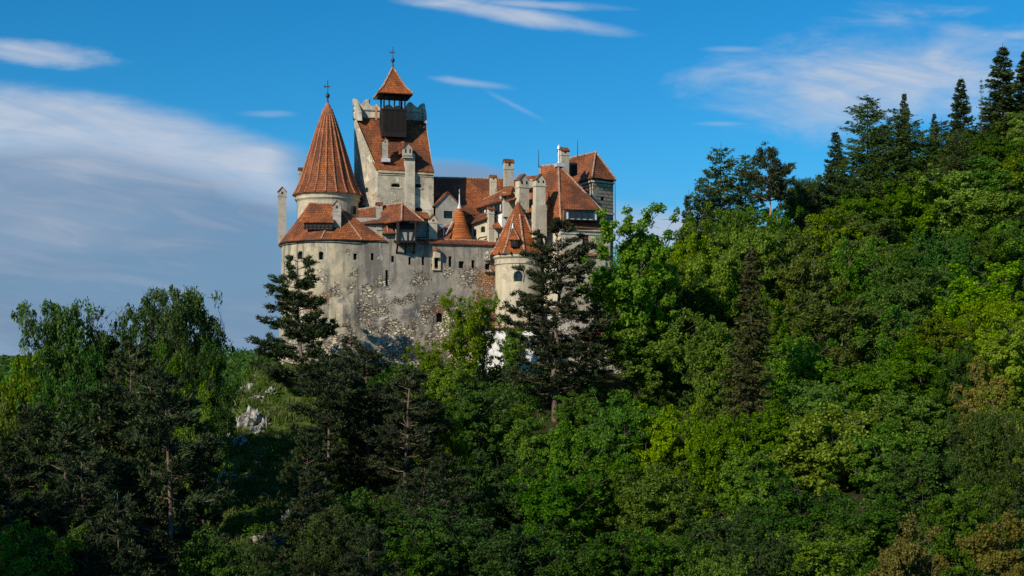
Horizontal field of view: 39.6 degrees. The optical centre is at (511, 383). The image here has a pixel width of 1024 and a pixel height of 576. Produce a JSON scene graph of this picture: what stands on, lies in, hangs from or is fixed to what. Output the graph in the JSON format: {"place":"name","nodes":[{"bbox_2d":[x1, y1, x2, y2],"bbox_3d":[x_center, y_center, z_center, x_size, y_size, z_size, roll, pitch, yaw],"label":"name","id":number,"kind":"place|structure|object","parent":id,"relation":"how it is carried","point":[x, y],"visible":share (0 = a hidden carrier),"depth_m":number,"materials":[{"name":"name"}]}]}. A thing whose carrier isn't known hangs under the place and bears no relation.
{"place":"outdoors","nodes":[
{"label":"outdoors","id":0,"kind":"place"},
{"bbox_2d":[0,129,1023,575],"bbox_3d":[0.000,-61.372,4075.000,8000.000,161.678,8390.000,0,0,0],"label":"hillside ground","id":1,"kind":"structure","parent":0,"point":[616,381],"depth_m":169.80,"materials":[{"name":"green plant"}]},
{"bbox_2d":[1,402,68,555],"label":"pine tree","id":2,"kind":"object","parent":1,"relation":"on","point":[31,428],"visible":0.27,"depth_m":103.20,"materials":[{"name":"green plant"}]},
{"bbox_2d":[0,440,75,571],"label":"pine tree","id":3,"kind":"object","parent":1,"relation":"on","point":[26,506],"visible":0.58,"depth_m":87.44,"materials":[{"name":"green plant"}]},
{"bbox_2d":[0,514,90,575],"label":"broadleaf tree","id":4,"kind":"object","parent":1,"relation":"on","point":[21,562],"visible":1,"depth_m":77.23,"materials":[{"name":"green plant"}]},
{"bbox_2d":[0,423,124,575],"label":"pine tree","id":5,"kind":"object","parent":1,"relation":"on","point":[68,435],"visible":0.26,"depth_m":91.49,"materials":[{"name":"green plant"}]},
{"bbox_2d":[10,296,115,420],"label":"broadleaf tree","id":6,"kind":"object","parent":1,"relation":"on","point":[56,361],"visible":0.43,"depth_m":144.84,"materials":[{"name":"green plant"}]},
{"bbox_2d":[32,451,142,575],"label":"pine tree","id":7,"kind":"object","parent":1,"relation":"on","point":[56,518],"visible":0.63,"depth_m":83.35,"materials":[{"name":"green plant"}]},
{"bbox_2d":[28,382,158,543],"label":"pine tree","id":8,"kind":"object","parent":1,"relation":"on","point":[99,431],"visible":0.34,"depth_m":103.17,"materials":[{"name":"green plant"}]},
{"bbox_2d":[73,491,158,575],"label":"pine tree","id":9,"kind":"object","parent":1,"relation":"on","point":[134,554],"visible":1,"depth_m":79.06,"materials":[{"name":"green plant"}]},
{"bbox_2d":[89,337,175,575],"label":"pine tree","id":10,"kind":"object","parent":1,"relation":"on","point":[139,354],"visible":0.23,"depth_m":111.97,"materials":[{"name":"green plant"}]},
{"bbox_2d":[104,364,189,572],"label":"pine tree","id":11,"kind":"object","parent":1,"relation":"on","point":[178,492],"visible":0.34,"depth_m":103.19,"materials":[{"name":"green plant"}]},
{"bbox_2d":[104,369,238,575],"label":"pine tree","id":12,"kind":"object","parent":1,"relation":"on","point":[185,455],"visible":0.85,"depth_m":95.01,"materials":[{"name":"green plant"}]},
{"bbox_2d":[124,284,234,416],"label":"broadleaf tree","id":13,"kind":"object","parent":1,"relation":"on","point":[178,317],"visible":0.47,"depth_m":146.83,"materials":[{"name":"green plant"}]},
{"bbox_2d":[174,419,231,568],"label":"pine tree","id":14,"kind":"object","parent":1,"relation":"on","point":[203,478],"visible":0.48,"depth_m":105.78,"materials":[{"name":"green plant"}]},
{"bbox_2d":[168,338,244,482],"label":"broadleaf tree","id":15,"kind":"object","parent":1,"relation":"on","point":[220,420],"visible":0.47,"depth_m":139.67,"materials":[{"name":"green plant"}]},
{"bbox_2d":[173,523,257,575],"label":"broadleaf tree","id":16,"kind":"object","parent":1,"relation":"on","point":[197,558],"visible":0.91,"depth_m":83.57,"materials":[{"name":"green plant"}]},
{"bbox_2d":[123,361,409,575],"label":"grass","id":17,"kind":"structure","parent":1,"relation":"on","point":[245,482],"depth_m":159.85,"materials":[{"name":"green plant"}]},
{"bbox_2d":[244,254,353,395],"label":"pine tree","id":18,"kind":"object","parent":1,"relation":"on","point":[308,330],"visible":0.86,"depth_m":184.91,"materials":[{"name":"green plant"}]},
{"bbox_2d":[275,425,337,555],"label":"pine tree","id":19,"kind":"object","parent":1,"relation":"on","point":[313,461],"visible":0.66,"depth_m":127.82,"materials":[{"name":"green plant"}]},
{"bbox_2d":[264,467,355,575],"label":"pine tree","id":20,"kind":"object","parent":1,"relation":"on","point":[305,508],"visible":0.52,"depth_m":99.37,"materials":[{"name":"green plant"}]},
{"bbox_2d":[280,504,381,575],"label":"broadleaf tree","id":21,"kind":"object","parent":1,"relation":"on","point":[327,560],"visible":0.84,"depth_m":96.81,"materials":[{"name":"green plant"}]},
{"bbox_2d":[277,186,385,363],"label":"round bastion","id":22,"kind":"object","parent":1,"relation":"on","point":[329,236],"visible":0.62,"depth_m":199.33,"materials":[{"name":"tile"}]},
{"bbox_2d":[292,81,362,218],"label":"cone tower","id":23,"kind":"structure","parent":22,"relation":"on","point":[326,174],"depth_m":205.30,"materials":[{"name":"orange tile"}]},
{"bbox_2d":[286,355,378,505],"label":"pine tree","id":24,"kind":"object","parent":1,"relation":"on","point":[330,422],"visible":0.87,"depth_m":144.87,"materials":[{"name":"green plant"}]},
{"bbox_2d":[317,488,416,575],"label":"broadleaf tree","id":25,"kind":"object","parent":1,"relation":"on","point":[369,512],"visible":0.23,"depth_m":102.71,"materials":[{"name":"green plant"}]},
{"bbox_2d":[328,523,407,575],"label":"pine tree","id":26,"kind":"object","parent":1,"relation":"on","point":[355,561],"visible":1,"depth_m":83.45,"materials":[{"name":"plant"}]},
{"bbox_2d":[334,346,410,491],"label":"pine tree","id":27,"kind":"object","parent":1,"relation":"on","point":[365,473],"visible":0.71,"depth_m":149.09,"materials":[{"name":"green plant"}]},
{"bbox_2d":[353,47,433,241],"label":"keep tower","id":28,"kind":"structure","parent":1,"relation":"on","point":[392,159],"depth_m":208.79,"materials":[{"name":"paint"}]},
{"bbox_2d":[357,526,444,575],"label":"broadleaf tree","id":29,"kind":"object","parent":1,"relation":"on","point":[425,566],"visible":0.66,"depth_m":91.28,"materials":[{"name":"green plant"}]},
{"bbox_2d":[357,366,454,527],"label":"pine tree","id":30,"kind":"object","parent":1,"relation":"on","point":[423,410],"visible":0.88,"depth_m":139.38,"materials":[{"name":"green plant"}]},
{"bbox_2d":[359,202,495,367],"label":"curtain wall","id":31,"kind":"structure","parent":1,"relation":"on","point":[400,293],"depth_m":201.54,"materials":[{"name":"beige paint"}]},
{"bbox_2d":[356,202,437,253],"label":"link roof wing","id":32,"kind":"structure","parent":31,"relation":"on","point":[406,223],"depth_m":201.87,"materials":[{"name":"orange tile"}]},
{"bbox_2d":[385,466,469,568],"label":"tree","id":33,"kind":"object","parent":1,"relation":"on","point":[415,500],"visible":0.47,"depth_m":103.35,"materials":[{"name":"green plant"}]},
{"bbox_2d":[397,503,496,575],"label":"broadleaf tree","id":34,"kind":"object","parent":1,"relation":"on","point":[456,560],"visible":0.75,"depth_m":95.09,"materials":[{"name":"green plant"}]},
{"bbox_2d":[399,451,495,575],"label":"tree","id":35,"kind":"object","parent":1,"relation":"on","point":[458,500],"visible":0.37,"depth_m":119.12,"materials":[{"name":"green plant"}]},
{"bbox_2d":[437,288,503,394],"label":"young tree","id":36,"kind":"object","parent":1,"relation":"on","point":[461,335],"visible":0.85,"depth_m":183.33,"materials":[{"name":"green plant"}]},
{"bbox_2d":[434,159,515,233],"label":"great hall","id":37,"kind":"structure","parent":1,"relation":"on","point":[474,192],"depth_m":214.82,"materials":[{"name":"tile"}]},
{"bbox_2d":[438,381,517,477],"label":"broadleaf tree","id":38,"kind":"object","parent":1,"relation":"on","point":[469,407],"visible":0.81,"depth_m":154.88,"materials":[{"name":"green plant"}]},
{"bbox_2d":[453,445,538,541],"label":"broadleaf tree","id":39,"kind":"object","parent":1,"relation":"on","point":[497,496],"visible":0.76,"depth_m":125.28,"materials":[{"name":"green plant"}]},
{"bbox_2d":[465,173,549,243],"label":"courtyard wing","id":40,"kind":"structure","parent":1,"relation":"on","point":[490,220],"depth_m":205.64,"materials":[{"name":"white paint"}]},
{"bbox_2d":[490,199,540,325],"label":"round corner turret","id":41,"kind":"object","parent":1,"relation":"on","point":[515,238],"visible":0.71,"depth_m":200.77,"materials":[{"name":"beige paint"}]},
{"bbox_2d":[12,187,1023,575],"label":"undergrowth","id":42,"kind":"object","parent":1,"relation":"on","point":[494,371],"visible":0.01,"depth_m":158.80,"materials":[{"name":"green plant"}]},
{"bbox_2d":[468,517,574,575],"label":"broadleaf tree","id":43,"kind":"object","parent":1,"relation":"on","point":[499,547],"visible":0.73,"depth_m":91.21,"materials":[{"name":"green plant"}]},
{"bbox_2d":[495,417,554,514],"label":"broadleaf tree","id":44,"kind":"object","parent":1,"relation":"on","point":[519,449],"visible":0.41,"depth_m":147.19,"materials":[{"name":"green plant"}]},
{"bbox_2d":[495,217,620,421],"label":"pine tree","id":45,"kind":"object","parent":1,"relation":"on","point":[546,345],"visible":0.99,"depth_m":176.32,"materials":[{"name":"green plant"}]},
{"bbox_2d":[509,466,609,564],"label":"broadleaf tree","id":46,"kind":"object","parent":1,"relation":"on","point":[547,505],"visible":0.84,"depth_m":116.91,"materials":[{"name":"green plant"}]},
{"bbox_2d":[532,416,611,521],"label":"broadleaf tree","id":47,"kind":"object","parent":1,"relation":"on","point":[561,453],"visible":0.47,"depth_m":143.15,"materials":[{"name":"green plant"}]},
{"bbox_2d":[538,145,609,372],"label":"hipped house","id":48,"kind":"structure","parent":1,"relation":"on","point":[571,200],"depth_m":202.35,"materials":[{"name":"paint"}]},
{"bbox_2d":[524,523,646,575],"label":"broadleaf tree","id":49,"kind":"object","parent":1,"relation":"on","point":[594,558],"visible":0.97,"depth_m":88.84,"materials":[{"name":"green plant"}]},
{"bbox_2d":[569,140,616,267],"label":"rusticated tower","id":50,"kind":"structure","parent":1,"relation":"on","point":[592,175],"depth_m":214.69,"materials":[{"name":"tile"}]},
{"bbox_2d":[571,452,647,550],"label":"broadleaf tree","id":51,"kind":"object","parent":1,"relation":"on","point":[611,482],"visible":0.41,"depth_m":122.58,"materials":[{"name":"green plant"}]},
{"bbox_2d":[577,387,667,487],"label":"broadleaf tree","id":52,"kind":"object","parent":1,"relation":"on","point":[627,425],"visible":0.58,"depth_m":148.21,"materials":[{"name":"green plant"}]},
{"bbox_2d":[577,202,680,396],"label":"broadleaf tree","id":53,"kind":"object","parent":1,"relation":"on","point":[630,293],"visible":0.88,"depth_m":181.80,"materials":[{"name":"green plant"}]},
{"bbox_2d":[603,307,691,402],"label":"broadleaf tree","id":54,"kind":"object","parent":1,"relation":"on","point":[639,372],"visible":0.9,"depth_m":180.59,"materials":[{"name":"green plant"}]},
{"bbox_2d":[605,526,704,575],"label":"broadleaf tree","id":55,"kind":"object","parent":1,"relation":"on","point":[654,554],"visible":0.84,"depth_m":88.82,"materials":[{"name":"green plant"}]},
{"bbox_2d":[601,460,717,571],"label":"broadleaf tree","id":56,"kind":"object","parent":1,"relation":"on","point":[649,496],"visible":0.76,"depth_m":116.70,"materials":[{"name":"green plant"}]},
{"bbox_2d":[632,394,707,515],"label":"broadleaf tree","id":57,"kind":"object","parent":1,"relation":"on","point":[664,441],"visible":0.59,"depth_m":146.95,"materials":[{"name":"green plant"}]},
{"bbox_2d":[673,231,742,358],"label":"broadleaf tree","id":58,"kind":"object","parent":1,"relation":"on","point":[728,290],"visible":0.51,"depth_m":199.17,"materials":[{"name":"green plant"}]},
{"bbox_2d":[669,536,753,575],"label":"broadleaf tree","id":59,"kind":"object","parent":1,"relation":"on","point":[705,565],"visible":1,"depth_m":79.84,"materials":[{"name":"green plant"}]},
{"bbox_2d":[671,311,754,437],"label":"broadleaf tree","id":60,"kind":"object","parent":1,"relation":"on","point":[711,350],"visible":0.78,"depth_m":170.83,"materials":[{"name":"green plant"}]},
{"bbox_2d":[675,410,753,523],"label":"broadleaf tree","id":61,"kind":"object","parent":1,"relation":"on","point":[710,454],"visible":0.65,"depth_m":140.75,"materials":[{"name":"green plant"}]},
{"bbox_2d":[689,147,748,234],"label":"larch tree","id":62,"kind":"object","parent":1,"relation":"on","point":[720,200],"visible":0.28,"depth_m":225.35,"materials":[{"name":"green plant"}]},
{"bbox_2d":[677,501,779,575],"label":"broadleaf tree","id":63,"kind":"object","parent":1,"relation":"on","point":[725,530],"visible":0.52,"depth_m":102.90,"materials":[{"name":"green plant"}]},
{"bbox_2d":[699,250,787,519],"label":"spruce tree","id":64,"kind":"object","parent":1,"relation":"on","point":[743,385],"visible":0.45,"depth_m":149.58,"materials":[{"name":"green plant"}]},
{"bbox_2d":[707,215,789,356],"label":"broadleaf tree","id":65,"kind":"object","parent":1,"relation":"on","point":[763,243],"visible":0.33,"depth_m":205.95,"materials":[{"name":"green plant"}]},
{"bbox_2d":[713,449,798,529],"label":"broadleaf tree","id":66,"kind":"object","parent":1,"relation":"on","point":[748,495],"visible":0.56,"depth_m":135.47,"materials":[{"name":"green plant"}]},
{"bbox_2d":[714,531,805,575],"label":"broadleaf tree","id":67,"kind":"object","parent":1,"relation":"on","point":[769,563],"visible":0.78,"depth_m":82.68,"materials":[{"name":"green plant"}]},
{"bbox_2d":[734,395,797,502],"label":"broadleaf tree","id":68,"kind":"object","parent":1,"relation":"on","point":[760,436],"visible":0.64,"depth_m":144.80,"materials":[{"name":"green plant"}]},
{"bbox_2d":[737,141,797,312],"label":"pine tree","id":69,"kind":"object","parent":1,"relation":"on","point":[777,171],"visible":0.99,"depth_m":218.09,"materials":[{"name":"green plant"}]},
{"bbox_2d":[731,473,855,562],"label":"broadleaf tree","id":70,"kind":"object","parent":1,"relation":"on","point":[804,521],"visible":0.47,"depth_m":116.55,"materials":[{"name":"green plant"}]},
{"bbox_2d":[753,332,840,426],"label":"broadleaf tree","id":71,"kind":"object","parent":1,"relation":"on","point":[802,366],"visible":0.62,"depth_m":160.16,"materials":[{"name":"green plant"}]},
{"bbox_2d":[767,239,857,345],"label":"broadleaf tree","id":72,"kind":"object","parent":1,"relation":"on","point":[813,283],"visible":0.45,"depth_m":194.86,"materials":[{"name":"green plant"}]},
{"bbox_2d":[779,378,855,449],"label":"broadleaf tree","id":73,"kind":"object","parent":1,"relation":"on","point":[831,393],"visible":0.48,"depth_m":150.80,"materials":[{"name":"green plant"}]},
{"bbox_2d":[764,524,876,575],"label":"broadleaf tree","id":74,"kind":"object","parent":1,"relation":"on","point":[811,555],"visible":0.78,"depth_m":90.72,"materials":[{"name":"green plant"}]},
{"bbox_2d":[766,393,888,506],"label":"broadleaf tree","id":75,"kind":"object","parent":1,"relation":"on","point":[807,436],"visible":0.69,"depth_m":141.11,"materials":[{"name":"green plant"}]},
{"bbox_2d":[779,289,897,406],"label":"broadleaf tree","id":76,"kind":"object","parent":1,"relation":"on","point":[844,318],"visible":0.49,"depth_m":170.10,"materials":[{"name":"green plant"}]},
{"bbox_2d":[807,361,918,442],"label":"broadleaf tree","id":77,"kind":"object","parent":1,"relation":"on","point":[863,388],"visible":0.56,"depth_m":154.15,"materials":[{"name":"green plant"}]},
{"bbox_2d":[805,487,927,574],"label":"broadleaf tree","id":78,"kind":"object","parent":1,"relation":"on","point":[880,521],"visible":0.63,"depth_m":108.66,"materials":[{"name":"green plant"}]},
{"bbox_2d":[820,207,912,276],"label":"broadleaf tree","id":79,"kind":"object","parent":1,"relation":"on","point":[882,228],"visible":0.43,"depth_m":214.94,"materials":[{"name":"green plant"}]},
{"bbox_2d":[828,95,908,207],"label":"larch tree","id":80,"kind":"object","parent":1,"relation":"on","point":[863,116],"visible":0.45,"depth_m":234.93,"materials":[{"name":"green plant"}]},
{"bbox_2d":[832,241,916,354],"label":"broadleaf tree","id":81,"kind":"object","parent":1,"relation":"on","point":[868,280],"visible":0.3,"depth_m":195.03,"materials":[{"name":"green plant"}]},
{"bbox_2d":[830,416,932,502],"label":"broadleaf tree","id":82,"kind":"object","parent":1,"relation":"on","point":[898,441],"visible":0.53,"depth_m":135.98,"materials":[{"name":"green plant"}]},
{"bbox_2d":[850,122,916,232],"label":"larch tree","id":83,"kind":"object","parent":1,"relation":"on","point":[879,169],"visible":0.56,"depth_m":231.98,"materials":[{"name":"green plant"}]},
{"bbox_2d":[848,300,927,392],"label":"broadleaf tree","id":84,"kind":"object","parent":1,"relation":"on","point":[883,345],"visible":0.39,"depth_m":168.61,"materials":[{"name":"green plant"}]},
{"bbox_2d":[863,259,955,345],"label":"broadleaf tree","id":85,"kind":"object","parent":1,"relation":"on","point":[916,296],"visible":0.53,"depth_m":183.58,"materials":[{"name":"green plant"}]},
{"bbox_2d":[869,512,949,575],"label":"broadleaf tree","id":86,"kind":"object","parent":1,"relation":"on","point":[894,560],"visible":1,"depth_m":87.72,"materials":[{"name":"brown plant"}]},
{"bbox_2d":[870,332,965,421],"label":"broadleaf tree","id":87,"kind":"object","parent":1,"relation":"on","point":[921,358],"visible":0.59,"depth_m":158.59,"materials":[{"name":"green plant"}]},
{"bbox_2d":[869,446,968,523],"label":"broadleaf tree","id":88,"kind":"object","parent":1,"relation":"on","point":[930,472],"visible":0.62,"depth_m":130.01,"materials":[{"name":"green plant"}]},
{"bbox_2d":[873,382,964,458],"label":"broadleaf tree","id":89,"kind":"object","parent":1,"relation":"on","point":[925,409],"visible":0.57,"depth_m":147.86,"materials":[{"name":"green plant"}]},
{"bbox_2d":[882,169,963,253],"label":"broadleaf tree","id":90,"kind":"object","parent":1,"relation":"on","point":[928,218],"visible":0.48,"depth_m":224.93,"materials":[{"name":"green plant"}]},
{"bbox_2d":[896,307,980,404],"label":"broadleaf tree","id":91,"kind":"object","parent":1,"relation":"on","point":[946,331],"visible":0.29,"depth_m":164.89,"materials":[{"name":"green plant"}]},
{"bbox_2d":[905,226,987,346],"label":"broadleaf tree","id":92,"kind":"object","parent":1,"relation":"on","point":[936,255],"visible":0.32,"depth_m":194.96,"materials":[{"name":"green plant"}]},
{"bbox_2d":[907,163,998,237],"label":"broadleaf tree","id":93,"kind":"object","parent":1,"relation":"on","point":[951,180],"visible":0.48,"depth_m":224.73,"materials":[{"name":"green plant"}]},
{"bbox_2d":[928,341,988,436],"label":"broadleaf tree","id":94,"kind":"object","parent":1,"relation":"on","point":[955,364],"visible":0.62,"depth_m":155.19,"materials":[{"name":"green plant"}]},
{"bbox_2d":[911,482,1010,575],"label":"broadleaf tree","id":95,"kind":"object","parent":1,"relation":"on","point":[951,517],"visible":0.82,"depth_m":98.89,"materials":[{"name":"green plant"}]},
{"bbox_2d":[928,180,1023,253],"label":"broadleaf tree","id":96,"kind":"object","parent":1,"relation":"on","point":[988,210],"visible":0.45,"depth_m":219.08,"materials":[{"name":"green plant"}]},
{"bbox_2d":[931,261,1023,351],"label":"broadleaf tree","id":97,"kind":"object","parent":1,"relation":"on","point":[996,290],"visible":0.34,"depth_m":176.57,"materials":[{"name":"green plant"}]},
{"bbox_2d":[939,222,1019,301],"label":"broadleaf tree","id":98,"kind":"object","parent":1,"relation":"on","point":[986,251],"visible":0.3,"depth_m":199.74,"materials":[{"name":"green plant"}]},
{"bbox_2d":[948,354,1011,473],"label":"broadleaf tree","id":99,"kind":"object","parent":1,"relation":"on","point":[968,403],"visible":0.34,"depth_m":141.58,"materials":[{"name":"green plant"}]},
{"bbox_2d":[944,409,1023,542],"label":"broadleaf tree","id":100,"kind":"object","parent":1,"relation":"on","point":[991,451],"visible":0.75,"depth_m":117.18,"materials":[{"name":"green plant"}]},
{"bbox_2d":[949,291,1023,381],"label":"broadleaf tree","id":101,"kind":"object","parent":1,"relation":"on","point":[1006,307],"visible":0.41,"depth_m":166.56,"materials":[{"name":"green plant"}]},
{"bbox_2d":[955,507,1023,575],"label":"broadleaf tree","id":102,"kind":"object","parent":1,"relation":"on","point":[995,556],"visible":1,"depth_m":85.05,"materials":[{"name":"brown plant"}]},
{"bbox_2d":[961,315,1023,410],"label":"broadleaf tree","id":103,"kind":"object","parent":1,"relation":"on","point":[1012,351],"visible":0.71,"depth_m":156.31,"materials":[{"name":"green plant"}]},
{"bbox_2d":[975,43,1023,152],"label":"spruce tree","id":104,"kind":"object","parent":1,"relation":"on","point":[1007,90],"visible":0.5,"depth_m":243.17,"materials":[{"name":"green plant"}]},
{"bbox_2d":[0,0,1023,355],"label":"sky","id":105,"kind":"structure","parent":0,"point":[144,144],"materials":[{"name":"blue"}]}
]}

